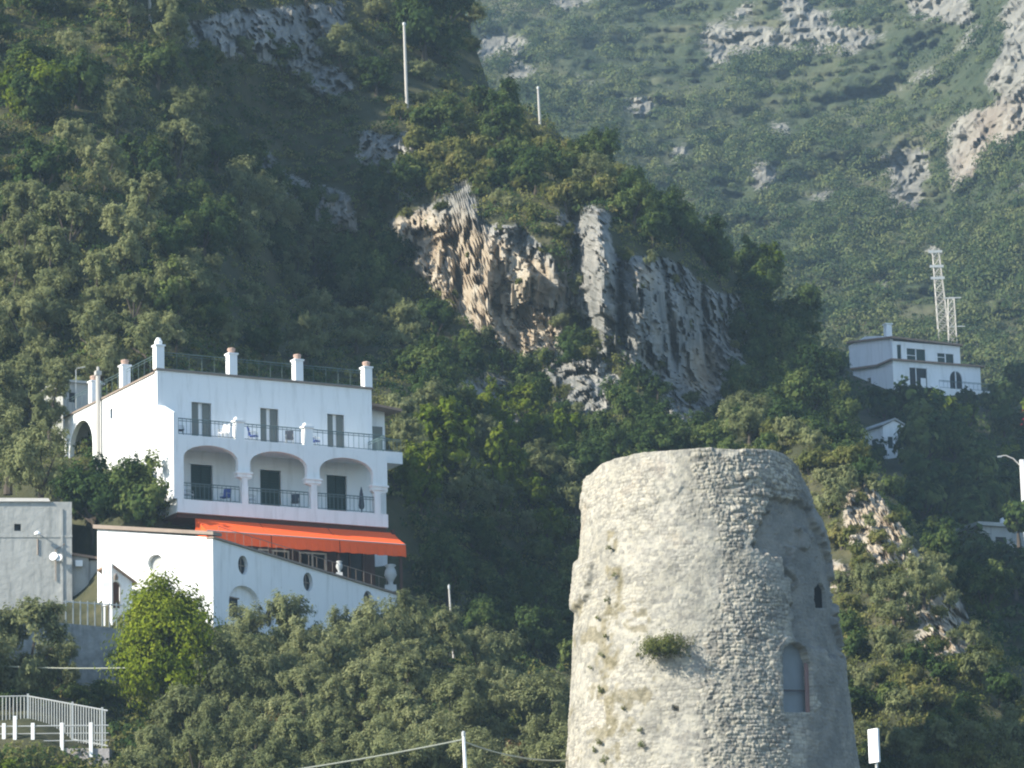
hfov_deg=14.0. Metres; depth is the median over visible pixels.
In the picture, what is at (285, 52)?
holm oak
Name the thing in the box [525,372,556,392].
shrub
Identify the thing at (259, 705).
olive tree
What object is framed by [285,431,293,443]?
patio chair
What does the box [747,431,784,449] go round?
shrub
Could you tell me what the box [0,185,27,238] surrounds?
holm oak
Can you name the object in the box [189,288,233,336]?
holm oak
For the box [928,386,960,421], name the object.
broadleaf tree
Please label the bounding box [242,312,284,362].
holm oak
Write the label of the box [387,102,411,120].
shrub
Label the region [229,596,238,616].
window
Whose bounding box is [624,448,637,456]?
shrub
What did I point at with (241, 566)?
window
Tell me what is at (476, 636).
olive tree
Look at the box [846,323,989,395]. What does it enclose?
villa
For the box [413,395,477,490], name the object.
broadleaf tree
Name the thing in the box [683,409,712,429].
shrub
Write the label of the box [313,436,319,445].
patio chair
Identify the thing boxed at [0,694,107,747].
bar railing
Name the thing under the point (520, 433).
broadleaf tree
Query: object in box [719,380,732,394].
shrub
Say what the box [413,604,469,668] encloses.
olive tree
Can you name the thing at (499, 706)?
olive tree
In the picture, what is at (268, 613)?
window
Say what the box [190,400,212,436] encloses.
door
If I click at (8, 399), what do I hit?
olive tree
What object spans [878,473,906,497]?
shrub
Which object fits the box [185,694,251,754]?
olive tree
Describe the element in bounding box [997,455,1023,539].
street lamp
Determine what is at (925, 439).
oak tree
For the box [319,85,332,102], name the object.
shrub
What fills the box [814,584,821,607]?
window
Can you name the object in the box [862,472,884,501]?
shrub
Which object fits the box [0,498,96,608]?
concrete building
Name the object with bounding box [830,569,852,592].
shrub
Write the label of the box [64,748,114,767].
lane
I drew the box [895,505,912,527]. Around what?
shrub
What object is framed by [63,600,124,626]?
picket fence
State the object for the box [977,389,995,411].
oak tree
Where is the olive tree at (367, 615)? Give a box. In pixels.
[347,595,415,651]
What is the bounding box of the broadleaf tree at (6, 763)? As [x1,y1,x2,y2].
[0,758,21,767]
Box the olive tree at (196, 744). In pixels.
[171,727,223,767]
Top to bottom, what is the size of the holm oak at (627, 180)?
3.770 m
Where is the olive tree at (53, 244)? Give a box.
[22,222,82,301]
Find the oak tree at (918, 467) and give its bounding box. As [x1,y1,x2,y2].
[901,452,953,487]
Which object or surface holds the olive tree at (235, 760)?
on the hillside at (650, 326)
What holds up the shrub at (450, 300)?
on the hillside at (650, 326)
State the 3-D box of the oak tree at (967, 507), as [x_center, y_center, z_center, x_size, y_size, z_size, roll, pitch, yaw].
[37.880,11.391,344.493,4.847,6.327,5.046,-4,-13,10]
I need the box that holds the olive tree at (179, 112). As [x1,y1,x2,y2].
[158,82,213,134]
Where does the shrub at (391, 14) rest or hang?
on the hillside at (650, 326)
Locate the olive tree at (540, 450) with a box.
[522,437,565,485]
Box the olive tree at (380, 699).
[356,674,412,735]
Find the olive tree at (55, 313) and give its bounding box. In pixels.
[20,270,87,340]
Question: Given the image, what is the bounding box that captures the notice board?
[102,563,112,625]
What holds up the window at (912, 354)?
in the villa
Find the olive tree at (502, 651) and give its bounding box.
[475,628,531,692]
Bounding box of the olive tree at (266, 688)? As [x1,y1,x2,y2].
[244,648,292,716]
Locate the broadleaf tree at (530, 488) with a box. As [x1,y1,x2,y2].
[512,470,555,511]
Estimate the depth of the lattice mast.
629.52 m
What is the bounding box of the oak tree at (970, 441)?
[952,430,1002,460]
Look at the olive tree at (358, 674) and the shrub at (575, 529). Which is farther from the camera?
the shrub at (575, 529)
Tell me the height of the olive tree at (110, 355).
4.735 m
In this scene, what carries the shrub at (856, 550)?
on the crag hillside at (852, 513)
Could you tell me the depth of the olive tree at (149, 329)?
257.13 m
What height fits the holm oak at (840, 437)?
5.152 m
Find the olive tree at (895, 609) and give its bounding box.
[868,570,920,632]
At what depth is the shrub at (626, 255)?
298.37 m
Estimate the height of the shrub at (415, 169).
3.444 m
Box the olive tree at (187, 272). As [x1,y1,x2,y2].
[152,255,209,329]
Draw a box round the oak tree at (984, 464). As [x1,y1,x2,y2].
[954,447,998,484]
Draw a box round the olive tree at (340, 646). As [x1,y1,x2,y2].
[312,621,373,676]
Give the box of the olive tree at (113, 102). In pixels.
[96,90,134,140]
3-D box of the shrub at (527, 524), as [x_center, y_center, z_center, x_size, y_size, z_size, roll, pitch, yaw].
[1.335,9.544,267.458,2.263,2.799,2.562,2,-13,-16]
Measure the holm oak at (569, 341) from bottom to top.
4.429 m
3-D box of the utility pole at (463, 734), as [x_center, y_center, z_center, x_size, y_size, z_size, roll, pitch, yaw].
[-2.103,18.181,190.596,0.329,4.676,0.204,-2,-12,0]
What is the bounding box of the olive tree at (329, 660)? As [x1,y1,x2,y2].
[323,640,360,677]
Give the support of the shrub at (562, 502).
on the hillside at (650, 326)
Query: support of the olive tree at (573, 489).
on the hillside at (650, 326)
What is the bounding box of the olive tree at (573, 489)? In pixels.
[554,457,589,517]
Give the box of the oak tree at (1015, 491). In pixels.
[995,472,1020,505]
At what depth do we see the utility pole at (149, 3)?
310.03 m
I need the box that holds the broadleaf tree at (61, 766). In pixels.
[49,762,71,767]
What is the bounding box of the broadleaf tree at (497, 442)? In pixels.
[471,422,525,529]
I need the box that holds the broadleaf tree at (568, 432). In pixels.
[548,406,582,462]
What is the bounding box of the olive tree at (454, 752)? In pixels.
[438,725,505,767]
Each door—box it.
[108,582,118,619]
[189,462,213,500]
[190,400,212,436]
[259,406,279,442]
[259,468,281,505]
[325,473,347,510]
[326,412,345,447]
[372,426,382,450]
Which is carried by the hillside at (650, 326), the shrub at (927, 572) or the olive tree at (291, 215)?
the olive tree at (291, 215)
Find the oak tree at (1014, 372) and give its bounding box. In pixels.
[1001,359,1023,393]
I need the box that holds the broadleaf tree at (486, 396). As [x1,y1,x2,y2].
[468,375,507,415]
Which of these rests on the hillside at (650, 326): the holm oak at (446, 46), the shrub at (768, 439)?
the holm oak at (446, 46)
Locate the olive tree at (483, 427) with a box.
[470,413,503,449]
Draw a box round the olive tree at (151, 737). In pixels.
[120,724,185,767]
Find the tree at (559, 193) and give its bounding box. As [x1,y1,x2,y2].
[542,178,583,219]
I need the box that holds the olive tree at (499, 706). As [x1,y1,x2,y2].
[468,661,520,722]
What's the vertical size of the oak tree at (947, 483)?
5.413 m
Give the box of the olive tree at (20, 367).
[4,354,50,421]
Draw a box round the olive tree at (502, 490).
[474,477,516,530]
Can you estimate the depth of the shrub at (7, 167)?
281.77 m
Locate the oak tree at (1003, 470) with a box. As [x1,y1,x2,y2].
[994,449,1022,484]
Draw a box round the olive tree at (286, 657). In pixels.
[270,647,308,701]
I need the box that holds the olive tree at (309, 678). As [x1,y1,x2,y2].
[277,662,333,712]
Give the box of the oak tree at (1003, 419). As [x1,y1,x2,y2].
[985,403,1023,442]
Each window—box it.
[14,525,20,530]
[69,393,74,401]
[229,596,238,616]
[238,556,244,573]
[258,549,288,558]
[266,611,271,626]
[299,552,326,570]
[303,574,309,590]
[336,551,363,581]
[782,644,809,712]
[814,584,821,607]
[888,437,892,448]
[897,345,900,358]
[907,348,924,360]
[909,368,926,387]
[937,353,952,362]
[950,371,961,388]
[996,537,1005,544]
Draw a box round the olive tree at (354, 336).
[330,305,383,354]
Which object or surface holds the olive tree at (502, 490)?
on the hillside at (650, 326)
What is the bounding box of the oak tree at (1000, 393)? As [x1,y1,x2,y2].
[987,377,1023,408]
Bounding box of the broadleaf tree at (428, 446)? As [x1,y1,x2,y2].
[395,439,448,515]
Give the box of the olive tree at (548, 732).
[511,714,567,767]
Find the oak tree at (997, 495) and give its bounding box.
[947,462,1011,517]
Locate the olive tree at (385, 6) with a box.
[362,0,396,21]
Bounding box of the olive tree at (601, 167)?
[568,150,617,182]
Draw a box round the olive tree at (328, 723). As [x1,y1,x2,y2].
[300,703,360,759]
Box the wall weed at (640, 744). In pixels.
[636,740,644,747]
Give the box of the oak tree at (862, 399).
[842,386,871,420]
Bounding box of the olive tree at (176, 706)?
[148,682,210,759]
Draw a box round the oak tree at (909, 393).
[885,374,934,417]
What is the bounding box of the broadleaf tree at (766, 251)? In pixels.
[748,240,786,299]
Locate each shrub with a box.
[0,357,30,388]
[0,686,26,711]
[2,154,23,172]
[31,686,55,707]
[58,0,85,18]
[62,681,87,705]
[76,693,100,711]
[82,208,104,226]
[86,679,119,705]
[93,19,120,45]
[110,78,138,100]
[111,63,140,77]
[126,220,160,250]
[142,136,180,158]
[150,241,178,266]
[159,191,202,219]
[159,309,188,352]
[160,90,178,109]
[160,193,189,217]
[175,142,211,171]
[176,177,212,201]
[198,38,220,54]
[207,681,232,709]
[210,314,246,352]
[213,51,227,66]
[235,35,255,61]
[265,30,275,44]
[283,88,313,110]
[294,71,313,88]
[305,19,316,29]
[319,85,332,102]
[322,192,339,209]
[338,96,354,113]
[346,66,366,81]
[348,19,365,31]
[371,31,391,45]
[381,46,403,60]
[381,392,418,422]
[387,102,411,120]
[388,11,400,28]
[389,304,426,326]
[389,345,421,375]
[396,148,428,165]
[402,123,432,149]
[402,207,414,218]
[403,158,429,191]
[404,103,438,131]
[408,327,444,348]
[409,59,441,81]
[409,90,430,103]
[410,101,426,121]
[412,141,450,166]
[420,123,459,148]
[423,91,449,107]
[425,167,452,200]
[426,141,457,161]
[427,160,454,176]
[432,199,449,213]
[438,77,462,89]
[441,135,480,157]
[442,147,476,178]
[443,297,455,307]
[446,344,463,366]
[451,117,478,142]
[451,328,479,350]
[452,11,465,21]
[452,289,458,302]
[453,383,481,408]
[456,96,474,114]
[457,345,489,374]
[459,162,490,184]
[460,35,481,51]
[460,106,476,122]
[462,91,486,113]
[465,400,492,420]
[467,132,498,161]
[470,182,485,195]
[472,324,494,345]
[475,155,497,170]
[482,166,509,186]
[482,716,512,748]
[485,143,518,166]
[485,346,516,373]
[488,187,505,203]
[494,219,505,235]
[496,135,531,157]
[499,129,529,142]
[500,194,522,211]
[501,738,533,767]
[503,673,533,711]
[509,173,531,191]
[509,366,535,391]
[511,352,537,373]
[513,403,534,417]
[514,277,522,284]
[517,118,543,144]
[517,509,547,539]
[518,725,560,746]
[523,203,545,222]
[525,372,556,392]
[525,668,552,695]
[530,458,559,478]
[531,132,560,151]
[533,346,555,369]
[535,179,557,195]
[538,243,549,260]
[542,675,569,713]
[545,223,564,236]
[546,472,561,493]
[547,312,570,329]
[548,381,574,400]
[550,397,573,411]
[553,440,581,473]
[554,136,574,156]
[554,487,573,510]
[556,636,572,668]
[558,228,574,239]
[562,146,599,176]
[563,401,584,414]
[564,221,574,230]
[564,518,580,540]
[566,417,588,435]
[567,277,578,307]
[568,180,597,204]
[568,242,579,262]
[573,273,583,295]
[579,345,601,359]
[579,428,601,443]
[581,409,615,432]
[592,173,622,200]
[592,338,601,349]
[601,352,621,373]
[612,161,629,169]
[613,161,627,176]
[615,168,651,186]
[615,247,634,269]
[617,425,647,449]
[619,360,653,390]
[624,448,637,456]
[626,164,646,180]
[631,628,694,665]
[632,283,645,293]
[640,372,674,402]
[644,249,657,272]
[655,359,666,373]
[669,273,680,284]
[678,430,699,449]
[681,390,701,408]
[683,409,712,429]
[710,399,722,418]
[715,414,724,422]
[716,434,749,449]
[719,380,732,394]
[728,257,740,272]
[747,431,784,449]
[759,416,782,436]
[770,416,786,435]
[777,415,804,446]
[790,445,829,474]
[797,426,824,450]
[811,466,838,481]
[813,477,848,518]
[821,439,873,466]
[827,522,863,549]
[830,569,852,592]
[832,446,867,467]
[832,593,864,611]
[835,463,862,499]
[838,606,861,636]
[842,625,871,662]
[845,454,875,488]
[847,539,869,555]
[847,664,853,681]
[848,559,885,597]
[848,678,876,721]
[849,551,876,569]
[850,666,878,690]
[853,490,868,505]
[853,722,864,749]
[857,720,892,738]
[857,739,891,767]
[860,762,879,767]
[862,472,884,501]
[862,512,877,530]
[865,623,904,657]
[866,528,889,545]
[868,664,890,683]
[874,680,905,707]
[874,756,905,767]
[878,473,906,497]
[880,559,907,581]
[881,540,897,555]
[881,687,932,724]
[881,725,903,756]
[883,510,905,529]
[884,640,910,672]
[894,660,927,689]
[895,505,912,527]
[895,533,916,559]
[902,562,939,581]
[902,640,940,668]
[904,681,946,710]
[904,722,932,739]
[922,706,965,735]
[923,624,936,637]
[925,654,958,688]
[926,581,946,599]
[926,633,949,654]
[927,605,948,620]
[928,717,960,751]
[931,552,956,579]
[940,650,974,676]
[941,579,951,595]
[942,587,962,612]
[945,628,963,644]
[951,691,985,718]
[953,623,965,639]
[959,619,985,644]
[959,650,1002,691]
[964,638,1005,664]
[983,664,1022,711]
[991,702,1023,732]
[1013,695,1023,708]
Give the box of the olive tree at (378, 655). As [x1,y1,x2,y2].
[356,635,417,691]
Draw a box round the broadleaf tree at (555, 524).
[524,500,574,544]
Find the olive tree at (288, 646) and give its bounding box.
[280,632,324,662]
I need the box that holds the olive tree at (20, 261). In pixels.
[0,244,38,323]
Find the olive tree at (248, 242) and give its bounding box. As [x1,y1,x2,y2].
[231,203,274,272]
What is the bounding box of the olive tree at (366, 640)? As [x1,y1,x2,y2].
[354,621,388,664]
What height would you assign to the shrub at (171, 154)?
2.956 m
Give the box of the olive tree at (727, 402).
[715,391,750,426]
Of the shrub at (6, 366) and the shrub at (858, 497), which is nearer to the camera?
the shrub at (858, 497)
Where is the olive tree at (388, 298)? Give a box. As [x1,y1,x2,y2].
[368,285,405,329]
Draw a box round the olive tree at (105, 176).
[76,134,128,196]
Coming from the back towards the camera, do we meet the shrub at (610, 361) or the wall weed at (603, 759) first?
the shrub at (610, 361)
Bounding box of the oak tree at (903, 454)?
[895,446,911,466]
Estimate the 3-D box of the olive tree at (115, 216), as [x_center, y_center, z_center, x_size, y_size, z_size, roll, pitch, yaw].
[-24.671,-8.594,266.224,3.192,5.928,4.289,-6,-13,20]
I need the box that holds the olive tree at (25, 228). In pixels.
[0,204,45,283]
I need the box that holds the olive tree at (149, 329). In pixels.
[122,308,176,372]
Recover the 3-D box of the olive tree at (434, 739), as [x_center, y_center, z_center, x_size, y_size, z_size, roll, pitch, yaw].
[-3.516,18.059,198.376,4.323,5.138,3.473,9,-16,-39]
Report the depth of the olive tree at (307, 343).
276.89 m
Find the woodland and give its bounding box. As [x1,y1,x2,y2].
[465,0,1023,387]
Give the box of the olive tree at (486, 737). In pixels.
[465,727,507,765]
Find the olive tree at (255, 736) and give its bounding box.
[231,713,284,767]
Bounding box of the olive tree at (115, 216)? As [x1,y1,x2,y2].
[98,201,150,275]
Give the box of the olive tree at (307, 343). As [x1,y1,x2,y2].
[281,310,329,367]
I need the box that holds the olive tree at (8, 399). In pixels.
[0,359,27,415]
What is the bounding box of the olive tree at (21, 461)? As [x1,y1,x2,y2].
[0,417,73,499]
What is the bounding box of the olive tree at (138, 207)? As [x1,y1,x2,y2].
[115,169,167,226]
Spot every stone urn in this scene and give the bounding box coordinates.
[336,561,342,575]
[384,564,396,591]
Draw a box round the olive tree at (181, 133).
[156,118,210,184]
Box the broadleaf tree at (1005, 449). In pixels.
[1000,442,1019,462]
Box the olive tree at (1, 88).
[0,57,13,92]
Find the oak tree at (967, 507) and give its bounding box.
[942,487,999,524]
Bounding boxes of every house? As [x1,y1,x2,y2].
[63,338,405,594]
[863,418,904,458]
[954,518,1023,574]
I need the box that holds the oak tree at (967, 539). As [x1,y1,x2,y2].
[934,519,1004,575]
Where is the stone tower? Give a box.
[566,447,859,767]
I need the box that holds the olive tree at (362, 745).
[342,712,409,767]
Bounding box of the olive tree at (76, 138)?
[51,115,97,172]
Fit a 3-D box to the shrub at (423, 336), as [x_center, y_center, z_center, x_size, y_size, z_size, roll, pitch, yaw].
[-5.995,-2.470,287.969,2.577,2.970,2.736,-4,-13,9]
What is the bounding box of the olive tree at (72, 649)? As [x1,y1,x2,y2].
[34,632,80,698]
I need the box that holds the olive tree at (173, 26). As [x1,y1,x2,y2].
[143,0,195,47]
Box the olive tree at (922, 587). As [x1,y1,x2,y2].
[902,553,941,610]
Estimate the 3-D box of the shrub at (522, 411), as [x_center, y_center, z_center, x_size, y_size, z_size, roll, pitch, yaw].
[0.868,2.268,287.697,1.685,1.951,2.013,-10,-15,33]
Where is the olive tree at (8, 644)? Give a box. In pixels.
[0,602,32,688]
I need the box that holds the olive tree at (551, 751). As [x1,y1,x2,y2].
[524,733,567,767]
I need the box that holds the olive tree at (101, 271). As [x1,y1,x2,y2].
[78,249,121,317]
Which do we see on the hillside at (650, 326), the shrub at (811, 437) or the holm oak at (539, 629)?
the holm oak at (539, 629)
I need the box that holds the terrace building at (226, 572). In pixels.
[93,524,397,635]
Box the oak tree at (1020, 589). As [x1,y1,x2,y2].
[986,545,1023,595]
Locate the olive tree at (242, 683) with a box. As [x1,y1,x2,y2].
[193,628,276,710]
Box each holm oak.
[0,0,17,48]
[0,159,5,172]
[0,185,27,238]
[1,37,71,82]
[6,0,60,18]
[7,66,80,130]
[7,135,80,199]
[31,206,82,236]
[48,452,116,547]
[53,46,110,108]
[94,450,152,504]
[105,448,173,527]
[109,131,176,194]
[125,37,188,91]
[139,254,198,320]
[147,218,191,261]
[151,0,189,16]
[156,207,205,251]
[174,195,243,265]
[186,43,215,93]
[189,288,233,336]
[199,118,244,176]
[201,193,238,252]
[237,137,270,174]
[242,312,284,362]
[248,160,294,194]
[267,40,299,79]
[288,180,328,218]
[351,249,410,310]
[352,55,394,95]
[370,226,418,275]
[383,153,428,207]
[390,0,459,63]
[397,333,457,376]
[404,360,465,429]
[417,298,460,335]
[417,536,478,608]
[420,93,466,133]
[426,0,478,28]
[428,24,468,68]
[459,592,514,636]
[463,88,526,145]
[465,74,521,114]
[477,575,543,632]
[503,140,554,194]
[504,373,551,414]
[511,603,571,662]
[518,566,571,621]
[523,412,563,447]
[538,137,592,183]
[542,586,573,634]
[550,323,597,375]
[554,539,579,589]
[566,439,614,479]
[576,420,637,458]
[579,123,620,165]
[597,372,639,402]
[603,169,642,201]
[604,379,662,431]
[606,176,663,228]
[630,415,693,453]
[634,398,690,436]
[636,206,671,248]
[644,182,687,220]
[657,197,702,252]
[683,211,727,265]
[685,420,737,447]
[706,231,735,288]
[711,402,742,439]
[720,356,760,398]
[726,233,761,274]
[737,252,787,299]
[749,356,791,398]
[751,382,792,418]
[753,394,810,420]
[765,313,820,370]
[771,280,826,339]
[780,365,834,420]
[789,342,844,385]
[801,409,835,442]
[810,416,871,453]
[821,380,861,430]
[879,493,906,528]
[919,515,961,561]
[943,550,970,592]
[956,559,1020,631]
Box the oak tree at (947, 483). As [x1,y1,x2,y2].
[920,465,970,513]
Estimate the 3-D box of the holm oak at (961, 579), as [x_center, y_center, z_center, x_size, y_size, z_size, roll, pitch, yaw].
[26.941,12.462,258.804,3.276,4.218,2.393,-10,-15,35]
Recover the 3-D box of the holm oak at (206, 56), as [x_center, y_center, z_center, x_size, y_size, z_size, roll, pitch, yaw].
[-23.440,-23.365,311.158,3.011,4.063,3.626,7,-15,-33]
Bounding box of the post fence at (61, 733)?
[0,716,108,756]
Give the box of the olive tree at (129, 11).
[97,0,149,33]
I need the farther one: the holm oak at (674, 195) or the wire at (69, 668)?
the holm oak at (674, 195)
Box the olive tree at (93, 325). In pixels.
[66,295,121,358]
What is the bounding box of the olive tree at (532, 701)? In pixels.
[513,666,569,728]
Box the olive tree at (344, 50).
[313,22,359,72]
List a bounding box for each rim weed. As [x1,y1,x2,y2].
[741,444,756,448]
[765,443,780,451]
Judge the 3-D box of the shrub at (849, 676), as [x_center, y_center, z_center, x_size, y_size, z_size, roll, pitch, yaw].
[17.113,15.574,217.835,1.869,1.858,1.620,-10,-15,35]
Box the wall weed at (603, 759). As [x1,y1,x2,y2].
[599,754,608,763]
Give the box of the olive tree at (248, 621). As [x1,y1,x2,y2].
[219,600,278,658]
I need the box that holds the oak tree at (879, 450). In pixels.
[865,436,889,467]
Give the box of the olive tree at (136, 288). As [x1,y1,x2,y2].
[111,272,160,328]
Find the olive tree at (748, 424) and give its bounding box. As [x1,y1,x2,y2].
[718,389,776,447]
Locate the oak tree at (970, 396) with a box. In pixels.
[955,385,978,405]
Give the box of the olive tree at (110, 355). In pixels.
[75,330,133,391]
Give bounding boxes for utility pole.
[148,0,151,27]
[402,22,408,107]
[448,584,454,657]
[461,731,466,767]
[537,86,540,123]
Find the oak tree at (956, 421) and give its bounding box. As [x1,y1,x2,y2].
[936,407,983,462]
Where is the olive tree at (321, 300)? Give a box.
[297,285,341,338]
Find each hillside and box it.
[0,0,1023,767]
[734,420,1023,767]
[836,358,1023,664]
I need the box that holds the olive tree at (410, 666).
[380,651,430,730]
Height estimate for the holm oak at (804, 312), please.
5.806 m
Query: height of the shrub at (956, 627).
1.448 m
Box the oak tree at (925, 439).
[892,407,952,464]
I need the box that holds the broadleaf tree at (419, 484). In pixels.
[393,446,443,520]
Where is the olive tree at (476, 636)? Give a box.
[461,624,494,674]
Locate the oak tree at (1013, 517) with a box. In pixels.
[1002,497,1023,547]
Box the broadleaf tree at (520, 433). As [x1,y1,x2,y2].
[489,400,542,448]
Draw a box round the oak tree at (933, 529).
[917,518,965,549]
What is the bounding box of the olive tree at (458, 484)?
[442,456,494,520]
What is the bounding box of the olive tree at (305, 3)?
[304,0,314,8]
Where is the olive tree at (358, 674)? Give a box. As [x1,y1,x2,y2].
[327,658,388,735]
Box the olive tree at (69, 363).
[44,353,95,380]
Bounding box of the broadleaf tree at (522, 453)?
[497,440,531,483]
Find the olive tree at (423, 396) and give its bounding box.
[412,376,454,433]
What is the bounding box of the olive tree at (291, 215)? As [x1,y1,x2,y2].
[261,181,304,232]
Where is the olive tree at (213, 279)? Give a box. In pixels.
[178,247,224,296]
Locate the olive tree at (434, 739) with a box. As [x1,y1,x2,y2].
[404,709,469,767]
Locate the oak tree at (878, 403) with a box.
[866,383,905,421]
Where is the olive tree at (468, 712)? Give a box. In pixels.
[416,669,488,737]
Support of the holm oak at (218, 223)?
on the hillside at (650, 326)
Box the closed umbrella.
[359,487,363,510]
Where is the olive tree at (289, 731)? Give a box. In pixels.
[270,715,316,765]
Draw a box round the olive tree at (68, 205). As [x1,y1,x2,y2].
[37,190,108,262]
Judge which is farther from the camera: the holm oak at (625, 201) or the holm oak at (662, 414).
the holm oak at (625, 201)
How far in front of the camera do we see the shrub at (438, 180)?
311.38 m
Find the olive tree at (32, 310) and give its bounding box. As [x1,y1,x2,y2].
[0,286,49,353]
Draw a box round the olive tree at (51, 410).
[23,364,73,447]
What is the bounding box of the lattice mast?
[928,249,949,339]
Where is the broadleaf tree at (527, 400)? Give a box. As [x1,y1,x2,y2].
[507,381,544,421]
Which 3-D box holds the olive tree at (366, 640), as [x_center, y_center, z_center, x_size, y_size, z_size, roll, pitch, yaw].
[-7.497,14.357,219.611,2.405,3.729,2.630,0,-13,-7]
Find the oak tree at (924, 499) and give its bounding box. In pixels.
[897,476,947,521]
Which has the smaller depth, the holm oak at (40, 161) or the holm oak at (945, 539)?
the holm oak at (945, 539)
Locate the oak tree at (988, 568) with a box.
[975,560,1008,603]
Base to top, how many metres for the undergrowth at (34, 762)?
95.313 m
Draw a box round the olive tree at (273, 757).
[247,737,316,767]
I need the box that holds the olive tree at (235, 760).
[204,742,253,767]
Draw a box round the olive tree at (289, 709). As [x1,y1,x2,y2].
[253,692,319,752]
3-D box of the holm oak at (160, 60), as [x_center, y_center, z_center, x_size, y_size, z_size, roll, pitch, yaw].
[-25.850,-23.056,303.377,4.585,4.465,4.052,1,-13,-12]
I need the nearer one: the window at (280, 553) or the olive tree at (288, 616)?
the olive tree at (288, 616)
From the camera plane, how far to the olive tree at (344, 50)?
331.39 m
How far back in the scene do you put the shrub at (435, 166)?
313.10 m
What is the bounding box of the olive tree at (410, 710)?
[390,692,450,756]
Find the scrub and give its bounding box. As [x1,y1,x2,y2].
[471,0,1023,382]
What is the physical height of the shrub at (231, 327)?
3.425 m
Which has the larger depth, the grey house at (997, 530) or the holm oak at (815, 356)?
the grey house at (997, 530)
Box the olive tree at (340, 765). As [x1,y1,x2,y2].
[305,754,368,767]
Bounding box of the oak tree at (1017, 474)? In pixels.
[1010,470,1020,495]
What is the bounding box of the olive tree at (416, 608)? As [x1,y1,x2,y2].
[378,587,436,643]
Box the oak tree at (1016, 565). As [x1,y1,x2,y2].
[996,539,1023,600]
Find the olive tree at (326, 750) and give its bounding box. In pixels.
[292,737,348,767]
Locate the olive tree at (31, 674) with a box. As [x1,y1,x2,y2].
[0,595,71,705]
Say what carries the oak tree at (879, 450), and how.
on the hillside at (892, 466)
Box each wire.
[8,666,124,668]
[304,739,461,767]
[465,741,567,760]
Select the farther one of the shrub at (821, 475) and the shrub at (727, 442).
the shrub at (727, 442)
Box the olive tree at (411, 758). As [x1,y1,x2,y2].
[364,729,432,767]
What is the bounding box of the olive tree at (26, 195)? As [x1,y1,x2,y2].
[0,178,59,244]
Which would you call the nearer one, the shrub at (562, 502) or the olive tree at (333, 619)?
the olive tree at (333, 619)
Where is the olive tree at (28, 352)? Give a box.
[18,332,69,380]
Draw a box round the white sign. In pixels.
[868,728,879,767]
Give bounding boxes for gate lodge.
[97,562,136,622]
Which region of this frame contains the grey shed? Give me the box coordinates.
[41,379,104,437]
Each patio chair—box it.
[184,486,193,495]
[218,425,229,437]
[220,489,231,501]
[247,427,257,440]
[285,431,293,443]
[291,494,299,507]
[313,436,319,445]
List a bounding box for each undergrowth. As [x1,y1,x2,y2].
[0,0,1023,767]
[770,415,1023,767]
[834,350,1023,666]
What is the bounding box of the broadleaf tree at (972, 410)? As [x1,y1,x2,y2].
[954,403,980,427]
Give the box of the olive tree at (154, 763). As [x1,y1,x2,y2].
[102,752,170,767]
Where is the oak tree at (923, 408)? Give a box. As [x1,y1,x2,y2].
[894,389,948,429]
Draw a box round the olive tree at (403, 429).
[387,415,428,457]
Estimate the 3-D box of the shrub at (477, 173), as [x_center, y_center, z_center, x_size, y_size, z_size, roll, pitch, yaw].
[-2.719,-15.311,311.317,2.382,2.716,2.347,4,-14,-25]
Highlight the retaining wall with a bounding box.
[9,620,122,686]
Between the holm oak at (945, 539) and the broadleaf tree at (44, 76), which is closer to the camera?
the holm oak at (945, 539)
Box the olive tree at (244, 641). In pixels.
[225,631,272,676]
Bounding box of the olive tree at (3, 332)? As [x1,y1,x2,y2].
[0,305,12,358]
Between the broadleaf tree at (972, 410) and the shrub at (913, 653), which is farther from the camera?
the broadleaf tree at (972, 410)
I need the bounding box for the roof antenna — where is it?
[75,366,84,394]
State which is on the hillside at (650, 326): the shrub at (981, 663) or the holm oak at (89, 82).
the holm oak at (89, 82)
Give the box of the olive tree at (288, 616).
[264,587,325,660]
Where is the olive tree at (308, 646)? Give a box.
[273,623,344,678]
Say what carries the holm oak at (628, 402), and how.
on the hillside at (650, 326)
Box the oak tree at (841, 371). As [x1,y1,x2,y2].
[820,345,850,382]
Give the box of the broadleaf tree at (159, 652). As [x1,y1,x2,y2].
[93,563,238,720]
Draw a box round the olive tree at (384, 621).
[372,612,403,640]
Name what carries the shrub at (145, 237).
on the hillside at (650, 326)
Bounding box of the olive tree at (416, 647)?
[398,638,449,705]
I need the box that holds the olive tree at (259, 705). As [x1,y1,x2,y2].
[221,693,273,752]
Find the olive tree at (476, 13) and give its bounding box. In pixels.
[459,1,489,32]
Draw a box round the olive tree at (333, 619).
[318,604,359,643]
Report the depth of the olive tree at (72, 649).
214.77 m
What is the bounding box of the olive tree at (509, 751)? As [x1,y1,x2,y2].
[457,738,522,767]
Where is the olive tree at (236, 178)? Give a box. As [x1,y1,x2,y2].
[221,154,282,217]
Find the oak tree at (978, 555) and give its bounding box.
[966,536,1012,566]
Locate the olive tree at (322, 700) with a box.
[305,672,360,723]
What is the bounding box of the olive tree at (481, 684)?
[434,663,490,718]
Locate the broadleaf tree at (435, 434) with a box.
[433,425,467,482]
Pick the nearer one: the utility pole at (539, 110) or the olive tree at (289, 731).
the olive tree at (289, 731)
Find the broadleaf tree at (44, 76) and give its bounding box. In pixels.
[0,49,76,120]
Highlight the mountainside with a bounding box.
[467,0,1023,385]
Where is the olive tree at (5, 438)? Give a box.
[0,403,46,495]
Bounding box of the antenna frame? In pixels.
[944,297,964,342]
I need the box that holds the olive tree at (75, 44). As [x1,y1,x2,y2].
[47,28,91,59]
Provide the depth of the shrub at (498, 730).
206.79 m
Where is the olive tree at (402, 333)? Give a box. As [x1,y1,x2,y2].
[376,298,428,350]

